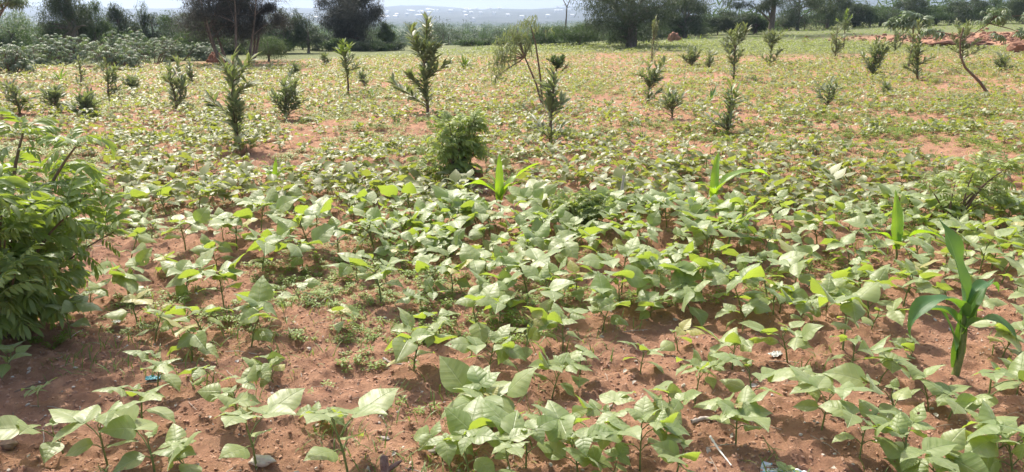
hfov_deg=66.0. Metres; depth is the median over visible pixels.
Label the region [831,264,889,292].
bean plant
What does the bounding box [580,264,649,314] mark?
bean plant
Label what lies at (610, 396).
bean plant
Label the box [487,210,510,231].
bean plant
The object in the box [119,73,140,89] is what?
orchard sapling
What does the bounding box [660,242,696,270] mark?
bean plant
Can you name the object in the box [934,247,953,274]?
bean plant
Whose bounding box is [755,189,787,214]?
bean plant
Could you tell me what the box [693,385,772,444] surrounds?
bean plant
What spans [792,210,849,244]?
bean plant
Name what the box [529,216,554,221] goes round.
bean plant
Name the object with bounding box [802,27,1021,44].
earth clods
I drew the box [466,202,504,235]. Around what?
bean plant
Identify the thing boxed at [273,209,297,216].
bean plant
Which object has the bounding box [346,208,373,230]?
bean plant
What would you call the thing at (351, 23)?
round tree
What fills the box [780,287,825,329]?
bean plant
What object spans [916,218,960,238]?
bean plant
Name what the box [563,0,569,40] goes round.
bare young tree
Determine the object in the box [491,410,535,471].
bean plant
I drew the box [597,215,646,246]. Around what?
bean plant
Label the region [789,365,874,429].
bean plant
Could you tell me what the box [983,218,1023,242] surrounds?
bean plant
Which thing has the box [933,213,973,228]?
bean plant
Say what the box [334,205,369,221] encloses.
bean plant
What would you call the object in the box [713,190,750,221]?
bean plant
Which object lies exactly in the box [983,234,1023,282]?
bean plant
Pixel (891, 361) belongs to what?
bean plant
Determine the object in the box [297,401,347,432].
bean plant
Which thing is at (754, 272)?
bean plant
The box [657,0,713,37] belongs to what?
tree
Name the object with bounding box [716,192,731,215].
bean plant
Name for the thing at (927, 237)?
bean plant
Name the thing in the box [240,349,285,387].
bean plant
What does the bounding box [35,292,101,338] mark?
bean plant
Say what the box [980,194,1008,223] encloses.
bean plant
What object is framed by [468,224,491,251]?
bean plant
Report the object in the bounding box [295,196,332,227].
bean plant
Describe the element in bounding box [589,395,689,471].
bean plant
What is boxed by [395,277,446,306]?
bean plant
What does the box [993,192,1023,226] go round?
bean plant
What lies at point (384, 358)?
twig
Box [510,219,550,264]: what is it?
bean plant
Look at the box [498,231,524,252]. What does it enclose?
bean plant
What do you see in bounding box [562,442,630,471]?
bean plant
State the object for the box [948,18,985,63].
orchard sapling
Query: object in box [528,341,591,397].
bean plant
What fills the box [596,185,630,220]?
bean plant
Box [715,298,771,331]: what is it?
bean plant
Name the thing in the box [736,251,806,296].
bean plant
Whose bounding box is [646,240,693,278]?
bean plant
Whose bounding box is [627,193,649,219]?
bean plant
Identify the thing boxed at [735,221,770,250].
bean plant
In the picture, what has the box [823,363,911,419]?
bean plant
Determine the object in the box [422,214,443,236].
bean plant
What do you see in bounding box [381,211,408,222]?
bean plant
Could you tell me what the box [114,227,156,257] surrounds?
bean plant
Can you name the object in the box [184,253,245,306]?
bean plant
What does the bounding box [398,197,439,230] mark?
bean plant
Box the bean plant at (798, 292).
[762,277,809,312]
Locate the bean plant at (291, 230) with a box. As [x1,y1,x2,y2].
[274,225,299,235]
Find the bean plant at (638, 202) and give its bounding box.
[621,196,644,219]
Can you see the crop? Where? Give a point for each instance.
(751, 32)
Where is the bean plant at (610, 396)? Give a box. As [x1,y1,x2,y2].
[574,390,635,450]
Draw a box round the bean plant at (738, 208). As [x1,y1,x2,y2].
[728,204,758,219]
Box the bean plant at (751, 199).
[743,195,755,215]
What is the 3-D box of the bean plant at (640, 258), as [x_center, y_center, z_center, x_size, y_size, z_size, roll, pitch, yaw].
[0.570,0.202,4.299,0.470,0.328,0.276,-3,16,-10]
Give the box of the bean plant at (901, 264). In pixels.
[889,259,939,293]
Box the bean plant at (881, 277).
[831,268,896,317]
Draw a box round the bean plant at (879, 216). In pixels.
[865,204,891,229]
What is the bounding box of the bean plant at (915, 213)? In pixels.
[904,206,935,231]
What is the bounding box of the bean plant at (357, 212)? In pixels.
[353,203,385,238]
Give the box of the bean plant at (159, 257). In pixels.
[153,251,177,277]
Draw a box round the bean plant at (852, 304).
[810,276,880,349]
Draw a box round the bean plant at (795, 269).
[777,238,815,285]
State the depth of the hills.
1719.94 m
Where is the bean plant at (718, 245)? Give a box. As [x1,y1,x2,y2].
[711,239,738,268]
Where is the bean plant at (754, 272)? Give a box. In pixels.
[705,261,764,311]
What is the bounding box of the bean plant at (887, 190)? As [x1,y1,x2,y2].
[877,183,927,215]
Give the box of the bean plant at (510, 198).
[504,194,521,218]
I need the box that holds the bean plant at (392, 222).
[383,209,419,239]
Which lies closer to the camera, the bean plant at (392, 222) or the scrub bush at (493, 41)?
the bean plant at (392, 222)
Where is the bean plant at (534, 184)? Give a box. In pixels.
[513,179,557,204]
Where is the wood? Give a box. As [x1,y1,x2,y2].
[1,0,1001,44]
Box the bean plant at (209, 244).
[190,234,237,266]
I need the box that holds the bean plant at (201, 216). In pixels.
[157,206,209,249]
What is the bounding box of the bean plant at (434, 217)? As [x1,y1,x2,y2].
[411,214,436,235]
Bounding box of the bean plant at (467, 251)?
[447,243,505,284]
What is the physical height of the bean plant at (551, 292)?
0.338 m
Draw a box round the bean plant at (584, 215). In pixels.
[574,211,596,225]
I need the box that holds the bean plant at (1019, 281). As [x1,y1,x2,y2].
[1000,274,1023,301]
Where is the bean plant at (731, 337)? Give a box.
[695,326,771,369]
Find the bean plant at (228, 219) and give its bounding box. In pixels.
[208,208,256,249]
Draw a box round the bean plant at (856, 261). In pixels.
[830,257,874,281]
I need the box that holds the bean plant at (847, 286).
[808,273,854,299]
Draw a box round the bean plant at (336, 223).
[321,216,362,255]
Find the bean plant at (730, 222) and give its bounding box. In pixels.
[706,210,765,255]
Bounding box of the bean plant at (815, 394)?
[783,365,832,401]
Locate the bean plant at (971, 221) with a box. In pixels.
[957,220,984,236]
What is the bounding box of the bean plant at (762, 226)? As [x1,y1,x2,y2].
[742,213,775,236]
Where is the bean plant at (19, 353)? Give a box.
[0,340,31,377]
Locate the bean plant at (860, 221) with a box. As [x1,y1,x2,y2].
[842,215,890,250]
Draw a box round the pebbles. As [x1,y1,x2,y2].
[7,206,1003,471]
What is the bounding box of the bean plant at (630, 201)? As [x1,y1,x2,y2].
[618,195,645,212]
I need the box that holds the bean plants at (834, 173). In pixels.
[0,38,1023,221]
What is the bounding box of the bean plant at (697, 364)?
[676,356,741,403]
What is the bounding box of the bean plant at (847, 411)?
[818,399,896,457]
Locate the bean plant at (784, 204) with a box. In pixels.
[757,200,796,221]
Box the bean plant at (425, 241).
[408,230,451,254]
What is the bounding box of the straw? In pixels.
[709,435,731,465]
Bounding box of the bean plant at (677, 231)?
[667,227,691,250]
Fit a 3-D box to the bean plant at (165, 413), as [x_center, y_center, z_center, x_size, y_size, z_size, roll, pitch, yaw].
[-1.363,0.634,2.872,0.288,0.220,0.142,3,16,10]
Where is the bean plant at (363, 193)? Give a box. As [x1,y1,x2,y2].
[339,189,369,216]
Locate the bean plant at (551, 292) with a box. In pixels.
[520,257,575,313]
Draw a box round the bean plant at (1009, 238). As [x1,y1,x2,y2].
[989,232,1015,242]
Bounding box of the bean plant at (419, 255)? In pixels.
[412,252,426,271]
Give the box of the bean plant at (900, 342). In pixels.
[889,334,919,361]
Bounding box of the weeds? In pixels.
[0,59,1023,413]
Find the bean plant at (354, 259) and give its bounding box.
[337,252,408,300]
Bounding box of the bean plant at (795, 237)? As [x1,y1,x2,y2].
[766,233,802,252]
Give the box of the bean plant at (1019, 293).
[1007,286,1023,312]
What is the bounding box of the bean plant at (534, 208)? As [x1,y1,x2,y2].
[526,205,560,233]
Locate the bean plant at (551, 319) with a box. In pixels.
[522,302,589,350]
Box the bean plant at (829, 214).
[816,210,840,233]
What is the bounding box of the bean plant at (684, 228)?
[674,211,691,237]
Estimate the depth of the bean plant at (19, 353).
3.25 m
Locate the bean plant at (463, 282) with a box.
[433,259,473,290]
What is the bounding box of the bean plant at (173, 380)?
[123,350,180,391]
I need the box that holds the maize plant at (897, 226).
[867,189,943,261]
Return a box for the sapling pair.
[133,0,147,32]
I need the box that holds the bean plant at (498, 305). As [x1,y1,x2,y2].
[483,288,524,324]
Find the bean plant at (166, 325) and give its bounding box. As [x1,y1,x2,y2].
[136,303,175,342]
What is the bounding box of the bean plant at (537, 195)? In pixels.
[507,186,543,224]
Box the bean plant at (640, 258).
[576,236,662,294]
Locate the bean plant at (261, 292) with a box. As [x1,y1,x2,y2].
[232,275,278,346]
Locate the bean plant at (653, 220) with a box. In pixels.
[626,211,661,243]
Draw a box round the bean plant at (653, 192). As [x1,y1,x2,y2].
[642,189,676,215]
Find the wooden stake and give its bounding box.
[619,175,624,210]
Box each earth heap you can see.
[206,52,223,62]
[921,37,993,47]
[1006,40,1023,53]
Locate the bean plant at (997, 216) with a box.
[990,215,1023,228]
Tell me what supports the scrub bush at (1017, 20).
on the ground at (262, 151)
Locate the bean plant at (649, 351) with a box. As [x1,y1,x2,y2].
[617,341,663,373]
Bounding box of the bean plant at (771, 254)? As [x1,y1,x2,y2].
[755,249,781,271]
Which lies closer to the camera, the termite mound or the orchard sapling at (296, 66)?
the orchard sapling at (296, 66)
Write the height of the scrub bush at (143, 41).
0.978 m
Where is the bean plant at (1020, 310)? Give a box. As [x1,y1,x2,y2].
[1011,303,1023,335]
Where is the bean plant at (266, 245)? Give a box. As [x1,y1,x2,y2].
[244,225,289,268]
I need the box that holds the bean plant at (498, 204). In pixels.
[488,200,509,221]
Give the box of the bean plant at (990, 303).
[976,295,1007,316]
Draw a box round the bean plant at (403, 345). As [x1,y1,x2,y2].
[385,307,457,370]
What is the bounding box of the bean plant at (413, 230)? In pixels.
[404,224,445,252]
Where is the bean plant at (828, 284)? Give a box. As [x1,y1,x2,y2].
[796,277,852,316]
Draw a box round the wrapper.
[760,461,805,471]
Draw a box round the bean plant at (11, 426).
[0,415,71,463]
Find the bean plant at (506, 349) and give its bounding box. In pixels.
[444,324,526,367]
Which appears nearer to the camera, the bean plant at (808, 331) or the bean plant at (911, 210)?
the bean plant at (808, 331)
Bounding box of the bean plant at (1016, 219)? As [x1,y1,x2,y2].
[1008,215,1023,233]
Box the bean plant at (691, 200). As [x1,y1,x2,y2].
[683,185,717,218]
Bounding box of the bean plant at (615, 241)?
[610,237,624,266]
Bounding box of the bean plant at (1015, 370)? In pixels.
[972,351,1023,409]
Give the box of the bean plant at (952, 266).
[943,258,999,282]
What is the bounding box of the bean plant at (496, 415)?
[481,401,557,467]
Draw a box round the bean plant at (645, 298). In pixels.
[634,284,681,319]
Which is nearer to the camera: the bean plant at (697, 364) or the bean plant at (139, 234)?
the bean plant at (697, 364)
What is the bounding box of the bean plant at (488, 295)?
[455,282,502,342]
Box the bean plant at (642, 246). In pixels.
[630,244,647,270]
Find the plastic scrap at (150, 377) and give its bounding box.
[145,374,160,379]
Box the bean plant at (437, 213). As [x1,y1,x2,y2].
[409,205,445,222]
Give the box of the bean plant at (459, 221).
[431,201,472,239]
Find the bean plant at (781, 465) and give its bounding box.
[776,461,799,471]
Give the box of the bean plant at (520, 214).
[506,206,541,230]
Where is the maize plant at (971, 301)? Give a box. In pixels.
[907,218,1016,376]
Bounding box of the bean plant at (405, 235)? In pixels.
[368,219,413,242]
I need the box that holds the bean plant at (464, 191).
[431,187,473,202]
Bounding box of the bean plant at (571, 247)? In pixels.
[543,235,578,266]
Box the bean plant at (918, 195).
[900,190,926,209]
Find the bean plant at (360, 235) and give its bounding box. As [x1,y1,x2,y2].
[354,223,374,241]
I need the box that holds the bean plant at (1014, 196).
[994,192,1022,216]
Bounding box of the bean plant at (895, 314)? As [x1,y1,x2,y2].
[861,297,929,329]
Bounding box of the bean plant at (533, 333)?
[495,309,544,360]
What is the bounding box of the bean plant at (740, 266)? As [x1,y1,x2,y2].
[700,252,772,283]
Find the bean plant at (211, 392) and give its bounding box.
[197,362,260,418]
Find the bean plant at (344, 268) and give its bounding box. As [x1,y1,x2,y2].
[325,249,373,279]
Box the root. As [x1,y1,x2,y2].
[690,416,717,423]
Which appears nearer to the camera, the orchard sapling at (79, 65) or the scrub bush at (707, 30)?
the orchard sapling at (79, 65)
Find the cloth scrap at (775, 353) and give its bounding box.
[768,351,782,356]
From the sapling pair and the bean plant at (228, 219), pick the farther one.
the sapling pair
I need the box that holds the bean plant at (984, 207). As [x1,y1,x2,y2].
[959,198,989,219]
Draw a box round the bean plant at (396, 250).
[390,247,414,266]
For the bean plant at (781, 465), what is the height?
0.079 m
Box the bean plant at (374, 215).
[338,206,388,249]
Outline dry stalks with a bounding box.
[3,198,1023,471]
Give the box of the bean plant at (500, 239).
[489,232,508,252]
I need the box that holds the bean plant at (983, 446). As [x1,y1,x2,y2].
[964,399,1023,471]
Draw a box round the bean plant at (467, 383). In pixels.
[439,355,537,429]
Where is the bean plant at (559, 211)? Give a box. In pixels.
[523,203,566,238]
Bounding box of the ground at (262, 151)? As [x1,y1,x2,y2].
[0,19,1023,471]
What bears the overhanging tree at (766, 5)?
on the ground at (262, 151)
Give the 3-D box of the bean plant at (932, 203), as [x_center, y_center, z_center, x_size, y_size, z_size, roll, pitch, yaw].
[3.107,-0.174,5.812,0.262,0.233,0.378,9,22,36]
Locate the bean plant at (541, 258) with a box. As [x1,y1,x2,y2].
[483,245,565,297]
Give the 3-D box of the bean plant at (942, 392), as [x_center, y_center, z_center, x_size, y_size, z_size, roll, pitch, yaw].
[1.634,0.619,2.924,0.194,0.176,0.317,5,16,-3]
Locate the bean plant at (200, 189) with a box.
[189,184,212,208]
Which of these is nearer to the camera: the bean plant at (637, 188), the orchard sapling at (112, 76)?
the bean plant at (637, 188)
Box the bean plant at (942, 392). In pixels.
[919,379,991,419]
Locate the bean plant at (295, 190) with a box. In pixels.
[263,184,305,214]
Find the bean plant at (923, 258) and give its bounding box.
[884,237,934,275]
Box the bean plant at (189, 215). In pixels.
[184,209,214,229]
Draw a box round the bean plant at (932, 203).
[920,195,947,225]
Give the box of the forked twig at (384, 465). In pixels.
[379,454,401,471]
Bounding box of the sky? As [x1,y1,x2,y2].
[2,0,679,8]
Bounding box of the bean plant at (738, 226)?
[725,217,749,243]
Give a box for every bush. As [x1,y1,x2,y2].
[0,10,41,46]
[0,107,140,344]
[12,36,42,52]
[13,20,69,54]
[92,25,125,48]
[99,24,148,42]
[135,36,189,54]
[150,34,188,55]
[174,29,224,52]
[215,36,243,53]
[221,39,248,54]
[231,38,289,55]
[242,35,291,61]
[262,33,298,51]
[294,40,313,49]
[298,34,335,50]
[317,37,344,50]
[339,39,362,49]
[351,40,380,50]
[369,41,396,50]
[374,21,397,42]
[385,41,407,50]
[403,106,490,184]
[452,38,487,45]
[479,38,494,44]
[490,38,509,44]
[520,26,560,45]
[548,23,607,45]
[549,186,616,226]
[600,33,645,43]
[611,27,652,40]
[641,26,671,39]
[642,21,677,36]
[661,25,692,37]
[689,26,716,36]
[699,17,722,34]
[739,13,778,33]
[752,23,784,31]
[775,12,806,30]
[776,13,841,29]
[809,12,848,28]
[834,11,866,27]
[859,7,895,27]
[865,8,914,26]
[904,148,1023,222]
[917,8,957,25]
[935,4,982,24]
[959,7,991,23]
[978,4,1021,19]
[1010,13,1022,22]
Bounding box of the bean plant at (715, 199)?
[702,194,745,221]
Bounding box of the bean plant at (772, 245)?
[739,228,782,262]
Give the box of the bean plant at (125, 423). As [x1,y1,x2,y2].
[98,404,169,471]
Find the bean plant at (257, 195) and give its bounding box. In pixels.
[230,188,265,217]
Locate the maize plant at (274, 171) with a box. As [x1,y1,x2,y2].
[260,158,294,179]
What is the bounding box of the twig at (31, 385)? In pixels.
[14,380,53,391]
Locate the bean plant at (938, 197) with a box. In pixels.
[915,194,967,217]
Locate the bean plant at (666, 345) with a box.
[659,318,706,350]
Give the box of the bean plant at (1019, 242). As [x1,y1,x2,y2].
[1009,234,1023,251]
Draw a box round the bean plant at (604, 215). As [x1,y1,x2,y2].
[588,204,617,221]
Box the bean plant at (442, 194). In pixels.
[432,185,473,222]
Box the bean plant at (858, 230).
[851,227,868,247]
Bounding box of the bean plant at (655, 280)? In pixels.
[637,259,703,295]
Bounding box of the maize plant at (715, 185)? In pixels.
[695,152,768,197]
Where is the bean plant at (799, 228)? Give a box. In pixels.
[791,212,819,245]
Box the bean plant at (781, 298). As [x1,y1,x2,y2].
[735,281,794,314]
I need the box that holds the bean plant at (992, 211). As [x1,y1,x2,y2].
[965,207,998,221]
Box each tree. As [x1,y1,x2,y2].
[0,0,33,16]
[30,0,101,58]
[77,0,113,52]
[100,2,137,37]
[118,11,175,41]
[154,10,221,43]
[164,0,294,64]
[260,6,303,52]
[287,13,324,52]
[308,0,386,41]
[395,31,410,44]
[398,22,416,44]
[420,16,450,41]
[421,22,454,44]
[432,23,457,44]
[434,18,464,44]
[446,19,478,44]
[459,24,490,39]
[487,14,554,106]
[487,26,504,37]
[494,25,517,44]
[562,0,694,47]
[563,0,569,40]
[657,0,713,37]
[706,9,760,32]
[719,0,846,31]
[759,0,834,29]
[806,0,860,28]
[836,1,878,27]
[868,4,902,25]
[883,10,947,66]
[890,0,940,14]
[918,4,955,24]
[920,6,1023,95]
[945,0,996,23]
[969,0,1014,23]
[999,0,1023,23]
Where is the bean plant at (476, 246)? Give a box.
[456,244,486,274]
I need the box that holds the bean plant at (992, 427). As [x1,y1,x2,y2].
[962,409,1023,470]
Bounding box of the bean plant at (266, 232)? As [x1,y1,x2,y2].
[241,229,275,255]
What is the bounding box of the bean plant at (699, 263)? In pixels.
[661,257,720,302]
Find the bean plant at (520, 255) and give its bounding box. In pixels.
[477,249,524,269]
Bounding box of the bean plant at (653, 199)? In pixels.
[642,194,688,226]
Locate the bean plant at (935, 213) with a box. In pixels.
[929,203,983,222]
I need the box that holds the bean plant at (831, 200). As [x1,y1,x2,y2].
[802,196,842,214]
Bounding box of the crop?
[439,18,1023,51]
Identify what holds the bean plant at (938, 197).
on the ground at (262, 151)
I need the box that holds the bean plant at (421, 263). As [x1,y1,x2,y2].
[412,254,465,293]
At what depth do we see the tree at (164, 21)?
32.49 m
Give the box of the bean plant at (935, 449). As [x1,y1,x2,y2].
[866,402,959,471]
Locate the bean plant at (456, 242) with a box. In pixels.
[413,228,471,258]
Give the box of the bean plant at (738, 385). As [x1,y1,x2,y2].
[709,352,799,395]
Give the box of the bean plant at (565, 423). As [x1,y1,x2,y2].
[521,404,586,444]
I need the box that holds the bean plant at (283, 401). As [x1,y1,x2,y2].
[215,388,304,468]
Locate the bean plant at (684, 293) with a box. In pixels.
[664,270,711,326]
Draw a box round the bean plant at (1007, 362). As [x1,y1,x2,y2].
[1000,358,1023,394]
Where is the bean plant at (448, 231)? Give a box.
[425,225,464,254]
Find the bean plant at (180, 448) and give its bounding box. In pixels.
[152,423,201,471]
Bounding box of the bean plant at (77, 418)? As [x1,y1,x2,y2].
[48,400,142,464]
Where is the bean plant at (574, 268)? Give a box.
[562,260,585,301]
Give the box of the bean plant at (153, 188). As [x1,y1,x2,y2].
[145,181,179,214]
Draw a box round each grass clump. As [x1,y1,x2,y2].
[44,67,73,81]
[453,54,475,67]
[633,126,655,137]
[702,82,718,100]
[833,134,861,149]
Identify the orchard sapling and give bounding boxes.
[0,74,41,113]
[36,83,70,113]
[60,86,102,114]
[70,54,87,86]
[93,56,128,100]
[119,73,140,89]
[159,55,191,108]
[183,56,198,81]
[198,47,259,143]
[265,69,310,118]
[285,61,302,76]
[319,51,332,64]
[332,38,366,94]
[355,64,369,89]
[381,11,458,112]
[527,62,571,142]
[545,54,568,71]
[628,55,672,103]
[659,87,688,117]
[678,44,701,65]
[703,49,721,67]
[703,78,745,132]
[718,22,751,79]
[759,27,785,63]
[810,76,845,105]
[830,23,847,57]
[836,8,852,49]
[857,36,890,73]
[877,78,894,95]
[882,28,910,52]
[899,18,937,79]
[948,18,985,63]
[992,51,1015,71]
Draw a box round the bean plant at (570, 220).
[554,211,596,242]
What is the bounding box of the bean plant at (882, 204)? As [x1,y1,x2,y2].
[859,194,891,213]
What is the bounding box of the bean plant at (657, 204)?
[630,199,671,214]
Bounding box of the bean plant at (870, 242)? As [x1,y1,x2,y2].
[861,228,889,262]
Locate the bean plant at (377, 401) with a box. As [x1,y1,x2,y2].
[299,388,398,471]
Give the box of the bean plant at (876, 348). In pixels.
[827,334,899,362]
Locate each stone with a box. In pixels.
[0,438,18,449]
[248,454,277,466]
[427,447,435,453]
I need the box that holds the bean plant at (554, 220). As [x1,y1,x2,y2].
[522,207,558,223]
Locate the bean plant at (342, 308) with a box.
[327,303,359,332]
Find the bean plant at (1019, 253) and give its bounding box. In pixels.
[1012,244,1023,258]
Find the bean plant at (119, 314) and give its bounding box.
[102,289,160,323]
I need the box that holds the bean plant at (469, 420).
[444,395,498,471]
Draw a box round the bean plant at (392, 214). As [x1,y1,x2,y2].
[365,210,399,232]
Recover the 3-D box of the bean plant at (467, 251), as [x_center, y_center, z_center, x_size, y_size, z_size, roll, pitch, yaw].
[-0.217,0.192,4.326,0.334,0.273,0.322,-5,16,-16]
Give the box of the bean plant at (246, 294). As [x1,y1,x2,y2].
[236,284,281,321]
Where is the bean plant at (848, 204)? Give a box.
[826,187,856,217]
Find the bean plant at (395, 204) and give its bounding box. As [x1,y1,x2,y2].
[378,199,404,212]
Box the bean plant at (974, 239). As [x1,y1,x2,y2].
[954,228,1014,274]
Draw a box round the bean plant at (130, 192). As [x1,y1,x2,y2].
[119,186,149,212]
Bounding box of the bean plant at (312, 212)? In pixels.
[266,196,332,241]
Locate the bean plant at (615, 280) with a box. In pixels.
[608,278,636,301]
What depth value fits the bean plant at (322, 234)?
4.75 m
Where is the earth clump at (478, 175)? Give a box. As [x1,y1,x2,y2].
[470,166,484,181]
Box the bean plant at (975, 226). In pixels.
[933,220,995,258]
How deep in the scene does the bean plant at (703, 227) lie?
4.83 m
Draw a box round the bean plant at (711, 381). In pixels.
[693,349,725,388]
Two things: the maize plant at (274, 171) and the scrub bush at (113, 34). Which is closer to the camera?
the maize plant at (274, 171)
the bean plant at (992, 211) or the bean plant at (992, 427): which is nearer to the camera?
the bean plant at (992, 427)
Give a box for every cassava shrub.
[0,38,68,65]
[0,44,39,74]
[30,33,90,63]
[75,37,130,65]
[84,45,151,70]
[102,27,157,61]
[116,35,183,63]
[155,41,203,60]
[182,41,221,59]
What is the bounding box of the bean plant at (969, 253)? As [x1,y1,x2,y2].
[963,248,987,261]
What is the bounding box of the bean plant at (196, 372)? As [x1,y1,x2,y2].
[178,365,240,385]
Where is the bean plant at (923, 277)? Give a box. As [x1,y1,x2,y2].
[883,258,942,306]
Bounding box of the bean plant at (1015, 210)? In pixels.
[994,195,1023,214]
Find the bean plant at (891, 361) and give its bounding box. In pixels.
[875,351,916,385]
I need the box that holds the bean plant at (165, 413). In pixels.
[92,383,175,422]
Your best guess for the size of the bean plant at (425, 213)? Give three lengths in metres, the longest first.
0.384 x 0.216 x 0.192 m
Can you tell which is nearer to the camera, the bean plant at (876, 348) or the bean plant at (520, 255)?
the bean plant at (876, 348)
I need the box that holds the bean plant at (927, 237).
[900,226,945,262]
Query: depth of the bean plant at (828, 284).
3.89 m
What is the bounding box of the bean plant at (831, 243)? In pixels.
[820,232,872,266]
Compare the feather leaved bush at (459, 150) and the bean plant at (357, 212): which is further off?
the feather leaved bush at (459, 150)
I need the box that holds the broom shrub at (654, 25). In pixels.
[650,16,658,61]
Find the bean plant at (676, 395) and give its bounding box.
[642,381,701,431]
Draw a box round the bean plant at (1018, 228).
[1004,225,1023,250]
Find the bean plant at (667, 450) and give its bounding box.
[650,429,700,471]
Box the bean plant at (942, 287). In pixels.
[915,279,959,307]
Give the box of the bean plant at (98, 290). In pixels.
[57,278,110,313]
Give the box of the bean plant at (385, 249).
[374,237,407,260]
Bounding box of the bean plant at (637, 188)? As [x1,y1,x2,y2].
[629,182,649,205]
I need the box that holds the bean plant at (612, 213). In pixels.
[601,204,644,238]
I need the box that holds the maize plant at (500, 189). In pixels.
[459,153,538,203]
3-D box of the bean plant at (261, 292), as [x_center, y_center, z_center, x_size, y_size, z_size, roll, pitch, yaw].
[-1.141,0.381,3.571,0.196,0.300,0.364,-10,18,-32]
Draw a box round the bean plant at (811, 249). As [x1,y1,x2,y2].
[796,244,823,272]
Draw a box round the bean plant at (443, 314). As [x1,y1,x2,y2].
[413,308,460,333]
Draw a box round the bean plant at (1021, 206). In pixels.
[1017,199,1023,211]
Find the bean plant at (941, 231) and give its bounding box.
[918,225,950,246]
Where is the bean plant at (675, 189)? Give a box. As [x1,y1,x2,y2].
[667,182,702,199]
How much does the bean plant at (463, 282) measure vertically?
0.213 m
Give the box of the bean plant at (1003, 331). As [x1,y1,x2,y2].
[971,319,1023,357]
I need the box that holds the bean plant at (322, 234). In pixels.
[276,219,334,266]
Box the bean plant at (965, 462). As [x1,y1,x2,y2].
[874,428,988,471]
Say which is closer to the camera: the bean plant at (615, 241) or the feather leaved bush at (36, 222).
the feather leaved bush at (36, 222)
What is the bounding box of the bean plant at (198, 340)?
[160,316,218,360]
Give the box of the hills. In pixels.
[0,0,1009,25]
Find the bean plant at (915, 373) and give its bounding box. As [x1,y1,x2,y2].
[903,363,944,410]
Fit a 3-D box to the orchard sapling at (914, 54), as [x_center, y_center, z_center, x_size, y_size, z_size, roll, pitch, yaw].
[9.525,-4.361,18.485,0.662,1.452,0.756,-12,19,-37]
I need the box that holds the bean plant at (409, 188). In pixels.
[377,181,423,214]
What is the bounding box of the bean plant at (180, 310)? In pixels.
[164,304,234,332]
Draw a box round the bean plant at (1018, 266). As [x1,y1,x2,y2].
[1003,256,1023,292]
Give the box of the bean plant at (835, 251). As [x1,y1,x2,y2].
[822,232,845,257]
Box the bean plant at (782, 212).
[757,208,793,232]
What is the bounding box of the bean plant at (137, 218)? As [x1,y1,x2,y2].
[129,207,153,226]
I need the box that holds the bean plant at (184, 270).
[160,246,216,297]
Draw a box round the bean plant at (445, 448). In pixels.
[413,421,473,465]
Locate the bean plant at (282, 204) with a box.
[236,185,298,232]
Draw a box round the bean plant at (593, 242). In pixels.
[575,221,608,251]
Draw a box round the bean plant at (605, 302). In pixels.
[583,271,630,331]
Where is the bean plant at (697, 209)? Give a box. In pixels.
[670,201,709,219]
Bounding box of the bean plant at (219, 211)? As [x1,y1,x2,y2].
[210,207,227,239]
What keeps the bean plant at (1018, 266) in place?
on the ground at (262, 151)
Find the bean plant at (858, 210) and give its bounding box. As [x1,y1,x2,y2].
[835,201,870,228]
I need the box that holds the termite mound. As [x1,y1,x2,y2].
[667,32,682,41]
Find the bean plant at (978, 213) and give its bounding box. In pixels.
[944,208,983,223]
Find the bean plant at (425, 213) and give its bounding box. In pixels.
[411,208,436,230]
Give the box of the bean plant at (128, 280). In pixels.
[90,247,152,293]
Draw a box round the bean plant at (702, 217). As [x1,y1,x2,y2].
[677,210,741,252]
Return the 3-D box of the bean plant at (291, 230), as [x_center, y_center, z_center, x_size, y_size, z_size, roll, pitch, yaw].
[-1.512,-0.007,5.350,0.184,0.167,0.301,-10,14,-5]
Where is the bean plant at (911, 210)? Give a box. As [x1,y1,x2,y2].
[903,203,926,226]
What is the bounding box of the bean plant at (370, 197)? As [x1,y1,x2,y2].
[354,190,391,218]
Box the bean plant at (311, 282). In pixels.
[276,277,321,301]
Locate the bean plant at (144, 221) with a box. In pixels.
[129,217,166,239]
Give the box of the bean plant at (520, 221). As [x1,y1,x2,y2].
[505,214,534,234]
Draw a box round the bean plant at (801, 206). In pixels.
[797,204,808,210]
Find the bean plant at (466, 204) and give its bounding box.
[442,199,490,227]
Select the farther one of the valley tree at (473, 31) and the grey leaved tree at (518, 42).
the valley tree at (473, 31)
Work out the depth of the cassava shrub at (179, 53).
28.18 m
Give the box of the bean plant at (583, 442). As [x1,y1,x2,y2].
[536,400,613,471]
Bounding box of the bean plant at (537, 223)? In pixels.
[522,217,576,252]
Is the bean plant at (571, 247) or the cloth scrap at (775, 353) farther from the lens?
the bean plant at (571, 247)
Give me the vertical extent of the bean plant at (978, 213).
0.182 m
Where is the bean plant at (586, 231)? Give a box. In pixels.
[568,226,601,251]
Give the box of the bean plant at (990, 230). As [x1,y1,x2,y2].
[974,224,1011,271]
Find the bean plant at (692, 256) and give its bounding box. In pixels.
[688,253,725,281]
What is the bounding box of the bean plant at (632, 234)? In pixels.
[609,226,657,250]
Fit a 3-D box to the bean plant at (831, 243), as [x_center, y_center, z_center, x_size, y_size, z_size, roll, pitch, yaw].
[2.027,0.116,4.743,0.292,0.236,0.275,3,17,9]
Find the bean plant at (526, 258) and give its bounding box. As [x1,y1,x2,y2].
[513,250,551,274]
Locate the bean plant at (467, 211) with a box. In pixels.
[445,196,490,227]
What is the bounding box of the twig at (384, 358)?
[382,357,404,364]
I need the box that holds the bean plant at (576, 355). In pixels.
[570,344,598,387]
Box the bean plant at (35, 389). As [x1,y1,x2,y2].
[21,377,56,406]
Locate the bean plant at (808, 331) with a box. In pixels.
[739,320,823,362]
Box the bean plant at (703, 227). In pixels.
[679,216,739,257]
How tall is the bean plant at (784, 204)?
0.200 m
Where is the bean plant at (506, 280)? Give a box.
[468,269,523,313]

